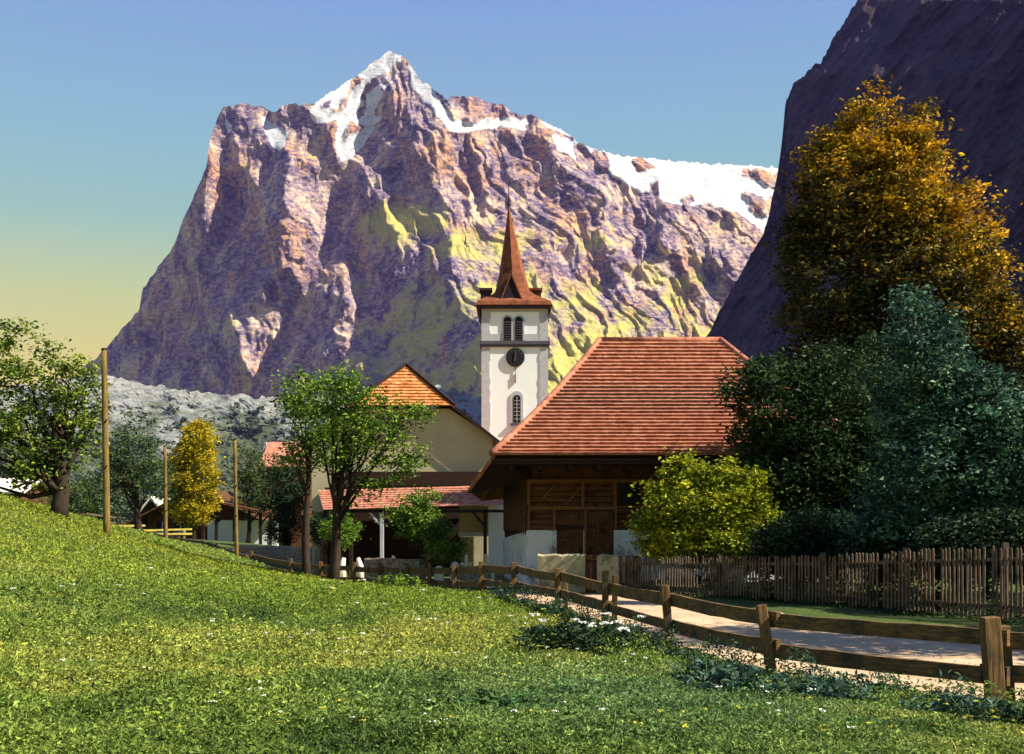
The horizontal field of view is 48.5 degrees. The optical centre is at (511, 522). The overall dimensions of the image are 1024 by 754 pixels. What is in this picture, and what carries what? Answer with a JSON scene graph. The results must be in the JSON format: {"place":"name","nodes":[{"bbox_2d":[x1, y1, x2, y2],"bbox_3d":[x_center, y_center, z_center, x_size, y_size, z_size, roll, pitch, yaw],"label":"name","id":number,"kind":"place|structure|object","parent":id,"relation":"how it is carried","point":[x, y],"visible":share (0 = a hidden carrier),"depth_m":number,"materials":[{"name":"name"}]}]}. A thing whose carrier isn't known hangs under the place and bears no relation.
{"place":"outdoors","nodes":[
{"label":"outdoors","id":0,"kind":"place"},
{"bbox_2d":[0,375,480,524],"bbox_3d":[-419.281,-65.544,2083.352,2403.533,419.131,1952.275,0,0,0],"label":"hillside","id":1,"kind":"structure","parent":0,"point":[125,395],"depth_m":1831.74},
{"bbox_2d":[0,399,471,491],"bbox_3d":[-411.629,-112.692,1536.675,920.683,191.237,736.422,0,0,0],"label":"hillside scrub","id":2,"kind":"object","parent":1,"relation":"on","point":[253,428],"visible":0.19,"depth_m":1600.27,"materials":[{"name":"green plant"}]},
{"bbox_2d":[65,51,777,399],"bbox_3d":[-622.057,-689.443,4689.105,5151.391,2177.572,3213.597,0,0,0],"label":"mountain","id":3,"kind":"structure","parent":0,"point":[359,220],"depth_m":3990.01,"materials":[{"name":"stone"}]},
{"bbox_2d":[0,0,856,388],"label":"sky","id":4,"kind":"structure","parent":0,"point":[110,110],"materials":[{"name":"blue"}]},
{"bbox_2d":[0,497,1023,751],"bbox_3d":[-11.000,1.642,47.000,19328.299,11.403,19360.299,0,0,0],"label":"ground","id":5,"kind":"structure","parent":0,"point":[848,613],"depth_m":30.94,"materials":[{"name":"green plant"}]},
{"bbox_2d":[0,478,49,504],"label":"grey roofed house","id":6,"kind":"structure","parent":5,"relation":"on","point":[3,483],"depth_m":91.80,"materials":[{"name":"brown wood"}]},
{"bbox_2d":[0,315,115,517],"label":"fruit tree","id":7,"kind":"object","parent":5,"relation":"on","point":[61,443],"visible":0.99,"depth_m":47.81,"materials":[{"name":"green plant"}]},
{"bbox_2d":[36,458,81,514],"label":"tree","id":8,"kind":"object","parent":5,"relation":"on","point":[69,480],"visible":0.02,"depth_m":189.83,"materials":[{"name":"green plant"}]},
{"bbox_2d":[33,475,112,515],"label":"hedge bush","id":9,"kind":"object","parent":5,"relation":"on","point":[75,499],"visible":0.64,"depth_m":65.83,"materials":[{"name":"green plant"}]},
{"bbox_2d":[75,512,117,524],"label":"dark fence","id":10,"kind":"object","parent":5,"relation":"on","point":[116,519],"visible":0.14,"depth_m":81.66,"materials":[{"name":"brown wood"}]},
{"bbox_2d":[69,465,133,527],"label":"tree","id":11,"kind":"object","parent":5,"relation":"on","point":[114,503],"visible":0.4,"depth_m":149.40,"materials":[{"name":"green plant"}]},
{"bbox_2d":[101,348,110,534],"bbox_3d":[-16.048,-3.035,44.996,0.402,7.723,0.322,0,0,29],"label":"utility pole","id":12,"kind":"object","parent":5,"relation":"on","point":[106,480],"visible":0.96,"depth_m":44.90,"materials":[{"name":"brown wood"}]},
{"bbox_2d":[95,450,149,527],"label":"tree","id":13,"kind":"object","parent":5,"relation":"on","point":[128,506],"visible":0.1,"depth_m":199.79,"materials":[{"name":"green plant"}]},
{"bbox_2d":[91,404,176,531],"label":"fruit tree","id":14,"kind":"object","parent":5,"relation":"on","point":[123,480],"visible":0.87,"depth_m":77.68,"materials":[{"name":"green plant"}]},
{"bbox_2d":[140,496,169,529],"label":"pale roofed hut","id":15,"kind":"object","parent":5,"relation":"on","point":[149,504],"visible":0.24,"depth_m":125.00,"materials":[{"name":"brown wood"}]},
{"bbox_2d":[119,525,191,538],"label":"pole fence","id":16,"kind":"object","parent":5,"relation":"on","point":[183,533],"visible":0.3,"depth_m":83.25,"materials":[{"name":"yellow wood"}]},
{"bbox_2d":[142,462,178,496],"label":"tree","id":17,"kind":"object","parent":5,"relation":"on","point":[154,495],"visible":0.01,"depth_m":188.95,"materials":[{"name":"green plant"}]},
{"bbox_2d":[163,445,167,537],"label":"utility pole","id":18,"kind":"object","parent":5,"relation":"on","point":[165,527],"visible":0.85,"depth_m":68.91,"materials":[{"name":"brown wood"}]},
{"bbox_2d":[156,418,226,539],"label":"golden tree","id":19,"kind":"object","parent":5,"relation":"on","point":[195,491],"visible":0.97,"depth_m":91.10,"materials":[{"name":"yellow plant"}]},
{"bbox_2d":[143,529,247,558],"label":"old fence","id":20,"kind":"object","parent":5,"relation":"on","point":[204,542],"visible":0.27,"depth_m":67.99,"materials":[{"name":"brown wood"}]},
{"bbox_2d":[125,490,278,539],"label":"log chalet","id":21,"kind":"object","parent":5,"relation":"on","point":[153,518],"visible":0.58,"depth_m":104.00,"materials":[{"name":"brown wood"}]},
{"bbox_2d":[156,521,168,532],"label":"window","id":22,"kind":"structure","parent":21,"relation":"in","point":[159,523],"depth_m":103.93,"materials":[{"name":"grey glass"}]},
{"bbox_2d":[174,521,186,532],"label":"window","id":23,"kind":"structure","parent":21,"relation":"in","point":[180,524],"depth_m":103.93,"materials":[{"name":"grey glass"}]},
{"bbox_2d":[208,478,233,492],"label":"tree","id":24,"kind":"object","parent":5,"relation":"on","point":[225,487],"visible":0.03,"depth_m":169.94,"materials":[{"name":"green plant"}]},
{"bbox_2d":[233,439,238,555],"bbox_3d":[-14.663,-1.063,60.495,0.319,6.789,0.254,0,0,32],"label":"utility pole","id":25,"kind":"object","parent":5,"relation":"on","point":[236,550],"visible":0.94,"depth_m":60.42,"materials":[{"name":"brown wood"}]},
{"bbox_2d":[202,499,277,545],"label":"open shed","id":26,"kind":"structure","parent":5,"relation":"on","point":[223,530],"depth_m":102.00,"materials":[{"name":"grey wood"}]},
{"bbox_2d":[222,442,273,542],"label":"village tree","id":27,"kind":"object","parent":5,"relation":"on","point":[257,485],"visible":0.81,"depth_m":99.66,"materials":[{"name":"green plant"}]},
{"bbox_2d":[256,442,267,506],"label":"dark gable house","id":28,"kind":"structure","parent":5,"relation":"on","point":[265,445],"depth_m":116.00,"materials":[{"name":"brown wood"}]},
{"bbox_2d":[257,513,301,545],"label":"yard shrub","id":29,"kind":"object","parent":5,"relation":"on","point":[274,528],"visible":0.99,"depth_m":75.67,"materials":[{"name":"green plant"}]},
{"bbox_2d":[248,452,311,545],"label":"village tree","id":30,"kind":"object","parent":5,"relation":"on","point":[281,502],"visible":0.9,"depth_m":79.45,"materials":[{"name":"green plant"}]},
{"bbox_2d":[238,544,322,573],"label":"churchyard wall","id":31,"kind":"structure","parent":5,"relation":"on","point":[284,553],"depth_m":69.25,"materials":[{"name":"grey stone"}]},
{"bbox_2d":[259,442,311,547],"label":"red roofed house","id":32,"kind":"structure","parent":5,"relation":"on","point":[271,447],"depth_m":112.09,"materials":[{"name":"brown wood"}]},
{"bbox_2d":[263,358,359,573],"bbox_3d":[-8.611,-2.217,50.109,4.075,10.228,3.728,0,0,16],"label":"roadside maple","id":33,"kind":"object","parent":5,"relation":"on","point":[308,442],"visible":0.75,"depth_m":49.85,"materials":[{"name":"green plant"}]},
{"bbox_2d":[310,506,329,574],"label":"yard shrub","id":34,"kind":"object","parent":5,"relation":"on","point":[314,524],"visible":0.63,"depth_m":60.08,"materials":[{"name":"green plant"}]},
{"bbox_2d":[316,511,365,561],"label":"yard shrub","id":35,"kind":"object","parent":5,"relation":"on","point":[347,532],"visible":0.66,"depth_m":58.71,"materials":[{"name":"green plant"}]},
{"bbox_2d":[340,557,363,577],"bbox_3d":[-8.245,2.469,58.300,1.436,1.377,0.495,0,0,0],"label":"white gateway","id":36,"kind":"object","parent":5,"relation":"on","point":[344,573],"visible":0.44,"depth_m":58.17,"materials":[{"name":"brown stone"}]},
{"bbox_2d":[282,359,440,579],"bbox_3d":[-5.872,-1.880,45.054,6.148,8.995,3.474,0,0,0],"label":"roadside maple","id":37,"kind":"object","parent":5,"relation":"on","point":[345,450],"visible":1,"depth_m":44.80,"materials":[{"name":"green plant"}]},
{"bbox_2d":[364,558,425,584],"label":"churchyard wall","id":38,"kind":"structure","parent":5,"relation":"on","point":[391,563],"depth_m":54.53,"materials":[{"name":"grey stone"}]},
{"bbox_2d":[363,571,429,588],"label":"verge plant","id":39,"kind":"object","parent":5,"relation":"on","point":[399,577],"visible":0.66,"depth_m":39.90,"materials":[{"name":"green plant"}]},
{"bbox_2d":[369,481,474,567],"bbox_3d":[-4.148,0.601,53.978,4.698,5.111,3.210,0,0,15],"label":"yard shrub","id":40,"kind":"object","parent":5,"relation":"on","point":[423,527],"visible":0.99,"depth_m":53.58,"materials":[{"name":"green plant"}]},
{"bbox_2d":[297,181,551,576],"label":"church","id":41,"kind":"structure","parent":5,"relation":"on","point":[514,311],"depth_m":65.00,"materials":[{"name":"paint"}]},
{"bbox_2d":[10,549,855,727],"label":"white flowers","id":42,"kind":"object","parent":5,"relation":"on","point":[259,681],"visible":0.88,"depth_m":15.73,"materials":[{"name":"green plant"}]},
{"bbox_2d":[434,566,444,580],"bbox_3d":[-3.343,2.474,52.000,0.560,0.997,0.280,0,0,0],"label":"gravestone","id":43,"kind":"object","parent":5,"relation":"on","point":[439,577],"visible":0.41,"depth_m":51.95,"materials":[{"name":"grey stone"}]},
{"bbox_2d":[450,561,459,580],"bbox_3d":[-2.575,2.357,51.500,0.560,1.197,0.280,0,0,0],"label":"gravestone","id":44,"kind":"object","parent":5,"relation":"on","point":[456,563],"visible":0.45,"depth_m":51.45,"materials":[{"name":"grey stone"}]},
{"bbox_2d":[460,555,472,566],"bbox_3d":[-2.020,2.179,50.500,0.560,1.500,0.280,0,0,0],"label":"gravestone","id":45,"kind":"object","parent":5,"relation":"on","point":[466,564],"visible":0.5,"depth_m":50.45,"materials":[{"name":"grey stone"}]},
{"bbox_2d":[456,572,504,587],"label":"churchyard wall","id":46,"kind":"structure","parent":5,"relation":"on","point":[475,577],"depth_m":48.66,"materials":[{"name":"grey stone"}]},
{"bbox_2d":[483,554,491,564],"bbox_3d":[-1.131,2.125,49.500,0.560,1.500,0.280,0,0,0],"label":"gravestone","id":47,"kind":"object","parent":5,"relation":"on","point":[485,562],"visible":0.33,"depth_m":49.45,"materials":[{"name":"grey stone"}]},
{"bbox_2d":[490,564,499,587],"bbox_3d":[-0.646,2.271,47.600,0.560,1.097,0.280,0,0,0],"label":"gravestone","id":48,"kind":"object","parent":5,"relation":"on","point":[492,576],"visible":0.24,"depth_m":47.55,"materials":[{"name":"grey stone"}]},
{"bbox_2d":[434,683,572,712],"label":"weed clump","id":49,"kind":"object","parent":5,"relation":"on","point":[486,698],"visible":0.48,"depth_m":10.96,"materials":[{"name":"green plant"}]},
{"bbox_2d":[0,491,1023,753],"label":"meadow grass","id":50,"kind":"structure","parent":5,"relation":"on","point":[364,680],"depth_m":12.92,"materials":[{"name":"green plant"}]},
{"bbox_2d":[0,533,1023,733],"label":"yellow flowers","id":51,"kind":"object","parent":5,"relation":"on","point":[681,712],"visible":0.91,"depth_m":10.03,"materials":[{"name":"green plant"}]},
{"bbox_2d":[498,620,556,641],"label":"weed clump","id":52,"kind":"object","parent":5,"relation":"on","point":[519,633],"visible":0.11,"depth_m":20.92,"materials":[{"name":"green plant"}]},
{"bbox_2d":[538,554,585,592],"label":"stone wall","id":53,"kind":"structure","parent":5,"relation":"on","point":[574,564],"depth_m":38.59,"materials":[{"name":"beige stone"}]},
{"bbox_2d":[481,613,662,656],"bbox_3d":[0.979,1.899,19.409,2.342,0.771,2.222,0,0,-41],"label":"cow parsley","id":54,"kind":"object","parent":5,"relation":"on","point":[582,634],"visible":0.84,"depth_m":19.31,"materials":[{"name":"green plant"}]},
{"bbox_2d":[478,680,677,700],"bbox_3d":[0.683,1.825,12.072,1.893,0.300,1.424,0,0,-40],"label":"weed clump","id":55,"kind":"object","parent":5,"relation":"on","point":[564,688],"visible":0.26,"depth_m":11.98,"materials":[{"name":"green plant"}]},
{"bbox_2d":[587,555,597,591],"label":"yard gate","id":56,"kind":"structure","parent":5,"relation":"on","point":[591,560],"depth_m":38.60,"materials":[{"name":"brown wood"}]},
{"bbox_2d":[597,554,639,592],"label":"stone wall","id":57,"kind":"structure","parent":5,"relation":"on","point":[609,562],"depth_m":37.80,"materials":[{"name":"beige stone"}]},
{"bbox_2d":[586,612,658,649],"bbox_3d":[1.856,1.962,20.510,1.556,0.690,1.341,0,0,0],"label":"cow parsley","id":58,"kind":"object","parent":5,"relation":"on","point":[618,634],"visible":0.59,"depth_m":20.38,"materials":[{"name":"green plant"}]},
{"bbox_2d":[250,551,1023,700],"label":"rail fence","id":59,"kind":"object","parent":5,"relation":"on","point":[995,639],"visible":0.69,"depth_m":17.14,"materials":[{"name":"brown wood"}]},
{"bbox_2d":[467,337,839,588],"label":"barn","id":60,"kind":"structure","parent":5,"relation":"on","point":[576,452],"depth_m":42.18,"materials":[{"name":"tile"}]},
{"bbox_2d":[556,511,583,554],"bbox_3d":[2.150,1.065,42.195,1.020,2.970,0.210,0,0,0],"label":"door","id":61,"kind":"structure","parent":60,"relation":"in","point":[569,524],"depth_m":42.18,"materials":[{"name":"brown wood"}]},
{"bbox_2d":[587,511,613,579],"bbox_3d":[3.280,1.065,42.195,1.000,2.970,0.210,0,0,0],"label":"door","id":62,"kind":"structure","parent":60,"relation":"in","point":[600,524],"depth_m":42.18,"materials":[{"name":"brown wood"}]},
{"bbox_2d":[621,444,789,586],"bbox_3d":[6.295,-0.042,37.048,5.503,5.048,3.392,0,0,0],"label":"bright bush","id":63,"kind":"object","parent":5,"relation":"on","point":[717,494],"visible":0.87,"depth_m":36.45,"materials":[{"name":"green plant"}]},
{"bbox_2d":[658,653,766,681],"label":"weed clump","id":64,"kind":"object","parent":5,"relation":"on","point":[697,664],"visible":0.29,"depth_m":15.54,"materials":[{"name":"green plant"}]},
{"bbox_2d":[678,657,804,699],"bbox_3d":[2.767,1.963,14.179,1.826,0.519,1.525,0,0,28],"label":"weed clump","id":65,"kind":"object","parent":5,"relation":"on","point":[725,676],"visible":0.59,"depth_m":14.06,"materials":[{"name":"green plant"}]},
{"bbox_2d":[489,582,1023,703],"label":"flowering plants","id":66,"kind":"object","parent":5,"relation":"on","point":[553,607],"visible":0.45,"depth_m":18.32,"materials":[{"name":"green plant"}]},
{"bbox_2d":[729,502,868,590],"bbox_3d":[8.691,0.941,33.579,4.680,3.099,3.002,0,0,0],"label":"hedge shrub","id":67,"kind":"object","parent":5,"relation":"on","point":[809,534],"visible":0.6,"depth_m":33.09,"materials":[{"name":"green plant"}]},
{"bbox_2d":[618,543,1023,621],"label":"picket fence","id":68,"kind":"object","parent":5,"relation":"on","point":[904,577],"visible":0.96,"depth_m":29.68,"materials":[{"name":"brown wood"}]},
{"bbox_2d":[702,325,943,586],"bbox_3d":[10.771,-2.083,38.469,8.529,9.033,5.622,0,0,-13],"label":"dark tree","id":69,"kind":"object","parent":5,"relation":"on","point":[802,395],"visible":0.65,"depth_m":37.78,"materials":[{"name":"green plant"}]},
{"bbox_2d":[626,573,1023,624],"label":"verge weeds","id":70,"kind":"object","parent":5,"relation":"on","point":[915,611],"visible":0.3,"depth_m":30.28,"materials":[{"name":"green plant"}]},
{"bbox_2d":[752,671,902,701],"bbox_3d":[3.686,2.046,13.981,2.243,0.454,1.653,0,0,0],"label":"weed clump","id":71,"kind":"object","parent":5,"relation":"on","point":[816,684],"visible":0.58,"depth_m":13.85,"materials":[{"name":"green plant"}]},
{"bbox_2d":[826,503,951,592],"bbox_3d":[10.901,0.886,31.457,4.321,3.175,3.138,0,0,0],"label":"hedge shrub","id":72,"kind":"object","parent":5,"relation":"on","point":[874,548],"visible":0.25,"depth_m":31.03,"materials":[{"name":"green plant"}]},
{"bbox_2d":[760,73,1023,485],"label":"copper tree","id":73,"kind":"object","parent":5,"relation":"on","point":[926,227],"visible":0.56,"depth_m":55.76,"materials":[{"name":"orange plant"}]},
{"bbox_2d":[827,274,1023,600],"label":"blue green tree","id":74,"kind":"object","parent":5,"relation":"on","point":[979,428],"visible":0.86,"depth_m":30.39,"materials":[{"name":"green plant"}]},
{"bbox_2d":[891,683,1021,715],"bbox_3d":[4.867,1.994,12.468,1.748,0.381,1.364,0,0,-31],"label":"weed clump","id":75,"kind":"object","parent":5,"relation":"on","point":[962,703],"visible":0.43,"depth_m":12.36,"materials":[{"name":"green plant"}]},
{"bbox_2d":[901,504,1023,607],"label":"hedge shrub","id":76,"kind":"object","parent":5,"relation":"on","point":[1005,526],"visible":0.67,"depth_m":28.34,"materials":[{"name":"green plant"}]},
{"bbox_2d":[944,700,1023,724],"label":"weed clump","id":77,"kind":"object","parent":5,"relation":"on","point":[1009,711],"visible":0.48,"depth_m":11.19,"materials":[{"name":"green plant"}]},
{"bbox_2d":[258,562,1023,700],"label":"road","id":78,"kind":"structure","parent":0,"point":[874,645],"depth_m":22.05,"materials":[{"name":"beige gravel"}]},
{"bbox_2d":[508,592,1023,697],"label":"road pebbles","id":79,"kind":"object","parent":78,"relation":"on","point":[804,641],"visible":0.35,"depth_m":22.29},
{"bbox_2d":[706,0,1023,510],"bbox_3d":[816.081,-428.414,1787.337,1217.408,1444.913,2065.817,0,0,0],"label":"cliff","id":80,"kind":"structure","parent":0,"point":[963,60],"depth_m":1312.14,"materials":[{"name":"grey stone"}]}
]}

